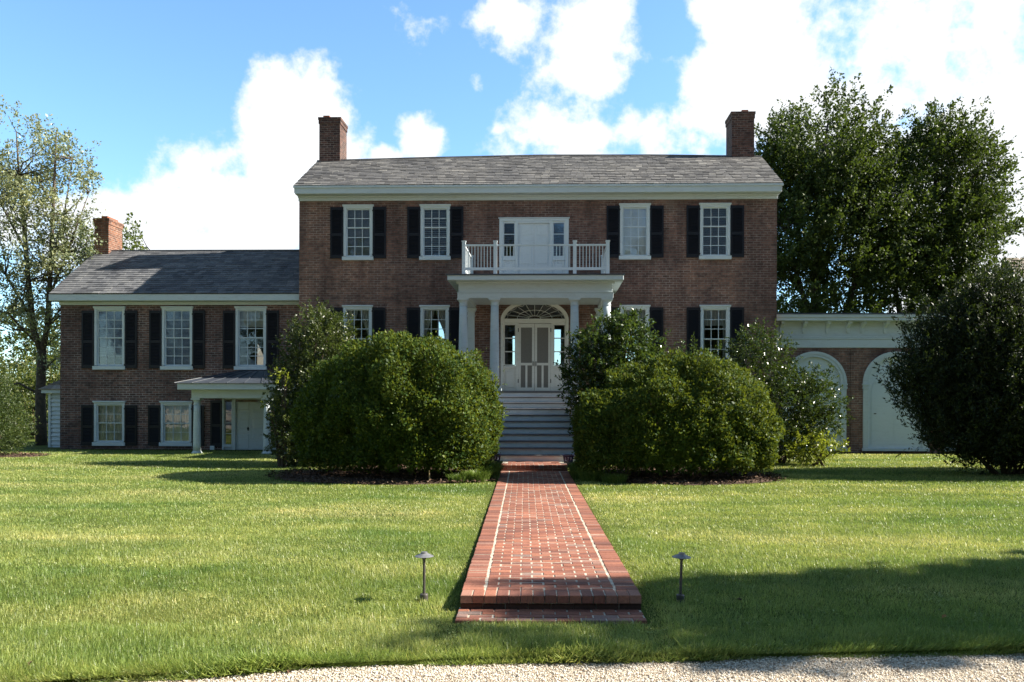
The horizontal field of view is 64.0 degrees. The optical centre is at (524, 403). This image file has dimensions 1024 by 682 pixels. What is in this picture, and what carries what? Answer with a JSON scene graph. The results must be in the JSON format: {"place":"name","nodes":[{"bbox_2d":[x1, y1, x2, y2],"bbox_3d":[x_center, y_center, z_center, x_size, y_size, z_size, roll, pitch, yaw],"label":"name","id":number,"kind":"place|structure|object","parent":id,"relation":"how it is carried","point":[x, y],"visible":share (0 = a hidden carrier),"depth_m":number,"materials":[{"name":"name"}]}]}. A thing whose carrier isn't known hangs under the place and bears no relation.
{"place":"outdoors","nodes":[
{"label":"outdoors","id":0,"kind":"place"},
{"bbox_2d":[0,411,1023,681],"bbox_3d":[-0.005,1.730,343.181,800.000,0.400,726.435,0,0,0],"label":"lawn","id":1,"kind":"structure","parent":0,"point":[450,615],"depth_m":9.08,"materials":[{"name":"green plant"}]},
{"bbox_2d":[0,454,44,456],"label":"mulch bed","id":2,"kind":"object","parent":1,"relation":"on","point":[24,455],"visible":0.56,"depth_m":23.60,"materials":[{"name":"brown soil"}]},
{"bbox_2d":[0,372,39,454],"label":"juniper","id":3,"kind":"object","parent":2,"relation":"on","point":[4,422],"visible":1,"depth_m":23.79,"materials":[{"name":"green plant"}]},
{"bbox_2d":[0,351,48,435],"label":"thicket","id":4,"kind":"object","parent":1,"relation":"on","point":[11,368],"visible":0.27,"depth_m":37.44,"materials":[{"name":"green plant"}]},
{"bbox_2d":[0,306,59,414],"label":"tree","id":5,"kind":"object","parent":1,"relation":"on","point":[26,347],"visible":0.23,"depth_m":59.55,"materials":[{"name":"green plant"}]},
{"bbox_2d":[0,362,59,438],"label":"thicket","id":6,"kind":"object","parent":1,"relation":"on","point":[29,381],"visible":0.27,"depth_m":34.37,"materials":[{"name":"green plant"}]},
{"bbox_2d":[19,335,59,406],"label":"tree","id":7,"kind":"object","parent":1,"relation":"on","point":[32,358],"visible":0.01,"depth_m":56.58,"materials":[{"name":"green plant"}]},
{"bbox_2d":[38,380,59,446],"bbox_3d":[-16.037,0.158,29.584,1.190,2.847,3.070,0,0,2],"label":"clapboard annex","id":8,"kind":"object","parent":1,"relation":"on","point":[53,388],"visible":0.29,"depth_m":28.28,"materials":[{"name":"white paint"}]},
{"bbox_2d":[0,94,107,444],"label":"poplar tree","id":9,"kind":"object","parent":1,"relation":"on","point":[22,193],"visible":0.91,"depth_m":29.34,"materials":[{"name":"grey plant"}]},
{"bbox_2d":[62,212,149,266],"bbox_3d":[-19.800,-3.868,39.961,5.326,10.876,3.772,0,0,0],"label":"walnut tree","id":10,"kind":"object","parent":1,"relation":"on","point":[127,234],"visible":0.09,"depth_m":39.58,"materials":[{"name":"green plant"}]},
{"bbox_2d":[49,216,298,453],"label":"brick wing","id":11,"kind":"structure","parent":1,"relation":"on","point":[167,349],"depth_m":27.21,"materials":[{"name":"brown brick"}]},
{"bbox_2d":[92,306,125,369],"bbox_3d":[-13.796,-2.176,27.287,1.090,2.100,0.249,0,0,2],"label":"window","id":12,"kind":"structure","parent":11,"relation":"in","point":[103,309],"depth_m":27.28,"materials":[{"name":"white paint"}]},
{"bbox_2d":[92,401,125,445],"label":"window","id":13,"kind":"structure","parent":11,"relation":"in","point":[108,415],"depth_m":27.31,"materials":[{"name":"white paint"}]},
{"bbox_2d":[159,401,192,445],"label":"window","id":14,"kind":"structure","parent":11,"relation":"in","point":[176,431],"depth_m":27.31,"materials":[{"name":"white paint"}]},
{"bbox_2d":[160,306,193,369],"bbox_3d":[-11.518,-2.170,27.215,1.090,2.100,0.249,0,0,2],"label":"window","id":15,"kind":"structure","parent":11,"relation":"in","point":[181,310],"depth_m":27.22,"materials":[{"name":"white paint"}]},
{"bbox_2d":[236,402,250,449],"bbox_3d":[-9.307,0.737,27.129,0.496,1.730,0.094,0,0,2],"label":"side door","id":16,"kind":"structure","parent":11,"relation":"in","point":[243,409],"depth_m":27.13,"materials":[{"name":"white paint"}]},
{"bbox_2d":[234,306,266,369],"bbox_3d":[-9.049,-2.162,27.141,1.090,2.100,0.255,0,0,2],"label":"window","id":17,"kind":"structure","parent":11,"relation":"in","point":[246,316],"depth_m":27.13,"materials":[{"name":"white paint"}]},
{"bbox_2d":[251,402,263,449],"bbox_3d":[-8.808,0.739,27.132,0.496,1.730,0.056,0,0,2],"label":"side door","id":18,"kind":"structure","parent":11,"relation":"in","point":[257,413],"depth_m":27.11,"materials":[{"name":"white paint"}]},
{"bbox_2d":[260,367,293,466],"bbox_3d":[-6.157,0.346,20.457,0.948,2.555,0.518,0,0,0],"label":"lime sapling","id":19,"kind":"object","parent":1,"relation":"on","point":[280,461],"visible":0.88,"depth_m":20.44,"materials":[{"name":"green plant"}]},
{"bbox_2d":[257,296,363,466],"bbox_3d":[-5.368,-0.605,21.293,2.961,4.474,3.094,0,0,-24],"label":"holly shrub","id":20,"kind":"object","parent":1,"relation":"on","point":[329,344],"visible":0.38,"depth_m":20.97,"materials":[{"name":"green plant"}]},
{"bbox_2d":[280,466,491,484],"bbox_3d":[-3.130,1.604,18.621,5.090,0.092,4.700,0,0,0],"label":"mulch bed","id":21,"kind":"object","parent":1,"relation":"on","point":[386,475],"visible":0.25,"depth_m":17.47,"materials":[{"name":"brown soil"}]},
{"bbox_2d":[286,328,509,475],"bbox_3d":[-2.837,0.012,18.056,5.030,3.297,3.672,0,0,0],"label":"boxwood","id":22,"kind":"object","parent":21,"relation":"on","point":[361,405],"visible":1,"depth_m":16.99,"materials":[{"name":"green plant"}]},
{"bbox_2d":[439,459,506,482],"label":"border grass","id":23,"kind":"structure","parent":21,"relation":"on","point":[483,474],"depth_m":17.02,"materials":[{"name":"green plant"}]},
{"bbox_2d":[0,451,787,485],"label":"mulch","id":24,"kind":"object","parent":1,"relation":"on","point":[412,481],"visible":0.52,"depth_m":17.49,"materials":[{"name":"brown soil"}]},
{"bbox_2d":[414,551,433,601],"bbox_3d":[-0.915,1.580,7.450,0.176,0.465,0.176,0,0,0],"label":"path lamp","id":25,"kind":"object","parent":1,"relation":"on","point":[423,555],"visible":0.98,"depth_m":7.43,"materials":[{"name":"grey metal"}]},
{"bbox_2d":[491,454,500,462],"bbox_3d":[-0.724,1.363,20.150,0.276,0.240,0.276,0,0,-3],"label":"planter pot","id":26,"kind":"object","parent":1,"relation":"on","point":[496,458],"visible":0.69,"depth_m":20.03,"materials":[{"name":"blue ceramic"}]},
{"bbox_2d":[293,110,783,461],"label":"brick house","id":27,"kind":"structure","parent":1,"relation":"on","point":[493,254],"depth_m":26.18,"materials":[{"name":"red brick"}]},
{"bbox_2d":[342,305,372,342],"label":"window","id":28,"kind":"structure","parent":27,"relation":"in","point":[365,310],"depth_m":26.41,"materials":[{"name":"white paint"}]},
{"bbox_2d":[342,204,373,259],"bbox_3d":[-5.359,-5.501,26.422,1.010,1.790,0.249,0,0,2],"label":"window","id":29,"kind":"structure","parent":27,"relation":"in","point":[349,252],"depth_m":26.41,"materials":[{"name":"white paint"}]},
{"bbox_2d":[419,305,449,362],"bbox_3d":[-2.891,-2.066,26.346,0.985,2.175,0.252,0,0,2],"label":"window","id":30,"kind":"structure","parent":27,"relation":"in","point":[426,311],"depth_m":26.32,"materials":[{"name":"white paint"}]},
{"bbox_2d":[419,204,450,259],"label":"window","id":31,"kind":"structure","parent":27,"relation":"in","point":[423,207],"depth_m":26.29,"materials":[{"name":"white paint"}]},
{"bbox_2d":[518,223,533,273],"bbox_3d":[0.042,-4.729,26.255,0.503,2.078,0.054,0,0,2],"label":"balcony door","id":32,"kind":"structure","parent":27,"relation":"in","point":[525,231],"depth_m":26.23,"materials":[{"name":"white paint"}]},
{"bbox_2d":[518,324,533,390],"bbox_3d":[0.045,-1.462,26.204,0.526,2.185,0.056,0,0,2],"label":"screen door","id":33,"kind":"structure","parent":27,"relation":"in","point":[525,364],"depth_m":26.22,"materials":[{"name":"beige paint"}]},
{"bbox_2d":[534,223,549,273],"bbox_3d":[0.549,-4.727,26.239,0.503,2.078,0.054,0,0,2],"label":"balcony door","id":34,"kind":"structure","parent":27,"relation":"in","point":[541,231],"depth_m":26.21,"materials":[{"name":"white paint"}]},
{"bbox_2d":[535,324,550,390],"bbox_3d":[0.583,-1.461,26.187,0.526,2.185,0.056,0,0,2],"label":"screen door","id":35,"kind":"structure","parent":27,"relation":"in","point":[542,331],"depth_m":26.20,"materials":[{"name":"beige paint"}]},
{"bbox_2d":[619,203,650,259],"bbox_3d":[3.511,-5.474,26.138,1.015,1.790,0.239,0,0,2],"label":"window","id":36,"kind":"structure","parent":27,"relation":"in","point":[634,217],"depth_m":26.24,"materials":[{"name":"white paint"}]},
{"bbox_2d":[619,305,650,368],"bbox_3d":[3.506,-2.047,26.160,0.990,2.175,0.284,0,0,2],"label":"window","id":37,"kind":"structure","parent":27,"relation":"in","point":[645,308],"depth_m":26.08,"materials":[{"name":"white paint"}]},
{"bbox_2d":[699,305,730,359],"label":"window","id":38,"kind":"structure","parent":27,"relation":"in","point":[710,315],"depth_m":26.06,"materials":[{"name":"white paint"}]},
{"bbox_2d":[699,203,731,259],"bbox_3d":[6.044,-5.467,26.031,1.020,1.790,0.185,0,0,2],"label":"window","id":39,"kind":"structure","parent":27,"relation":"in","point":[727,256],"depth_m":26.00,"materials":[{"name":"white paint"}]},
{"bbox_2d":[553,303,666,464],"bbox_3d":[2.260,-0.510,21.538,3.057,4.327,2.251,0,0,0],"label":"camellia","id":40,"kind":"object","parent":1,"relation":"on","point":[620,331],"visible":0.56,"depth_m":21.13,"materials":[{"name":"green plant"}]},
{"bbox_2d":[672,552,690,602],"bbox_3d":[1.421,1.587,7.448,0.176,0.465,0.176,1,1,-34],"label":"path lamp","id":41,"kind":"object","parent":1,"relation":"on","point":[681,556],"visible":0.99,"depth_m":7.43,"materials":[{"name":"grey metal"}]},
{"bbox_2d":[597,467,772,484],"bbox_3d":[3.389,1.623,18.672,4.688,0.091,4.600,0,0,0],"label":"mulch bed","id":42,"kind":"object","parent":1,"relation":"on","point":[694,479],"visible":0.34,"depth_m":17.50,"materials":[{"name":"brown soil"}]},
{"bbox_2d":[563,461,629,483],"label":"border grass","id":43,"kind":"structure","parent":42,"relation":"on","point":[580,473],"depth_m":17.11,"materials":[{"name":"green plant"}]},
{"bbox_2d":[570,346,786,476],"bbox_3d":[3.254,0.218,18.010,4.649,2.925,3.452,0,0,-20],"label":"boxwood","id":44,"kind":"object","parent":42,"relation":"on","point":[719,414],"visible":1,"depth_m":16.95,"materials":[{"name":"green plant"}]},
{"bbox_2d":[646,328,730,364],"bbox_3d":[4.539,-0.185,21.831,2.913,3.679,1.534,0,0,0],"label":"young shrub","id":45,"kind":"object","parent":1,"relation":"on","point":[686,353],"visible":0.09,"depth_m":21.64,"materials":[{"name":"green plant"}]},
{"bbox_2d":[721,316,853,463],"bbox_3d":[6.936,-0.361,22.030,3.640,4.074,2.614,0,0,0],"label":"holly shrub","id":46,"kind":"object","parent":1,"relation":"on","point":[803,415],"visible":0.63,"depth_m":21.67,"materials":[{"name":"green plant"}]},
{"bbox_2d":[777,285,801,311],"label":"tree","id":47,"kind":"object","parent":1,"relation":"on","point":[786,301],"visible":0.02,"depth_m":40.52,"materials":[{"name":"green plant"}]},
{"bbox_2d":[780,420,850,465],"bbox_3d":[7.525,1.035,21.264,1.880,1.296,1.272,0,0,0],"label":"shrub","id":48,"kind":"object","parent":1,"relation":"on","point":[821,457],"visible":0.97,"depth_m":21.14,"materials":[{"name":"green plant"}]},
{"bbox_2d":[754,67,952,312],"bbox_3d":[14.839,-7.082,38.416,10.667,17.512,8.305,0,0,0],"label":"maple tree","id":49,"kind":"object","parent":1,"relation":"on","point":[824,202],"visible":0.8,"depth_m":36.72,"materials":[{"name":"green plant"}]},
{"bbox_2d":[776,313,970,452],"bbox_3d":[13.262,-0.655,27.752,10.430,4.850,3.690,0,0,2],"label":"arcade","id":50,"kind":"object","parent":1,"relation":"on","point":[850,347],"visible":0.32,"depth_m":26.47,"materials":[{"name":"brick"}]},
{"bbox_2d":[787,357,839,447],"bbox_3d":[9.368,-0.030,26.575,1.718,2.936,0.070,0,0,2],"label":"blind door","id":51,"kind":"structure","parent":50,"relation":"in","point":[824,364],"depth_m":26.56,"materials":[{"name":"white paint"}]},
{"bbox_2d":[868,357,920,447],"bbox_3d":[11.951,-0.022,26.491,1.718,2.936,0.070,0,0,2],"label":"blind door","id":52,"kind":"structure","parent":50,"relation":"in","point":[885,430],"depth_m":26.50,"materials":[{"name":"white paint"}]},
{"bbox_2d":[843,96,1023,312],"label":"maple tree","id":53,"kind":"object","parent":1,"relation":"on","point":[977,203],"visible":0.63,"depth_m":37.43,"materials":[{"name":"green plant"}]},
{"bbox_2d":[872,253,1023,474],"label":"yew","id":54,"kind":"object","parent":1,"relation":"on","point":[966,364],"visible":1,"depth_m":18.44,"materials":[{"name":"green plant"}]},
{"bbox_2d":[1003,258,1023,282],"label":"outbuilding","id":55,"kind":"structure","parent":1,"relation":"on","point":[1015,259],"depth_m":38.20,"materials":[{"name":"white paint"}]},
{"bbox_2d":[0,0,1023,391],"label":"sky","id":56,"kind":"structure","parent":0,"point":[204,114],"materials":[{"name":"blue"}]},
{"bbox_2d":[73,652,1023,681],"bbox_3d":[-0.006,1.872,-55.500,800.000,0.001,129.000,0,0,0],"label":"gravel drive","id":57,"kind":"structure","parent":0,"point":[641,671],"depth_m":5.71,"materials":[{"name":"beige gravel"}]},
{"bbox_2d":[455,461,646,623],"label":"brick path","id":58,"kind":"structure","parent":0,"point":[544,550],"depth_m":8.66,"materials":[{"name":"red brick"}]},
{"bbox_2d":[563,454,573,464],"bbox_3d":[1.076,1.378,20.150,0.276,0.240,0.276,0,0,5],"label":"planter pot","id":59,"kind":"object","parent":58,"relation":"on","point":[567,458],"visible":0.97,"depth_m":20.03,"materials":[{"name":"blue ceramic"}]}
]}

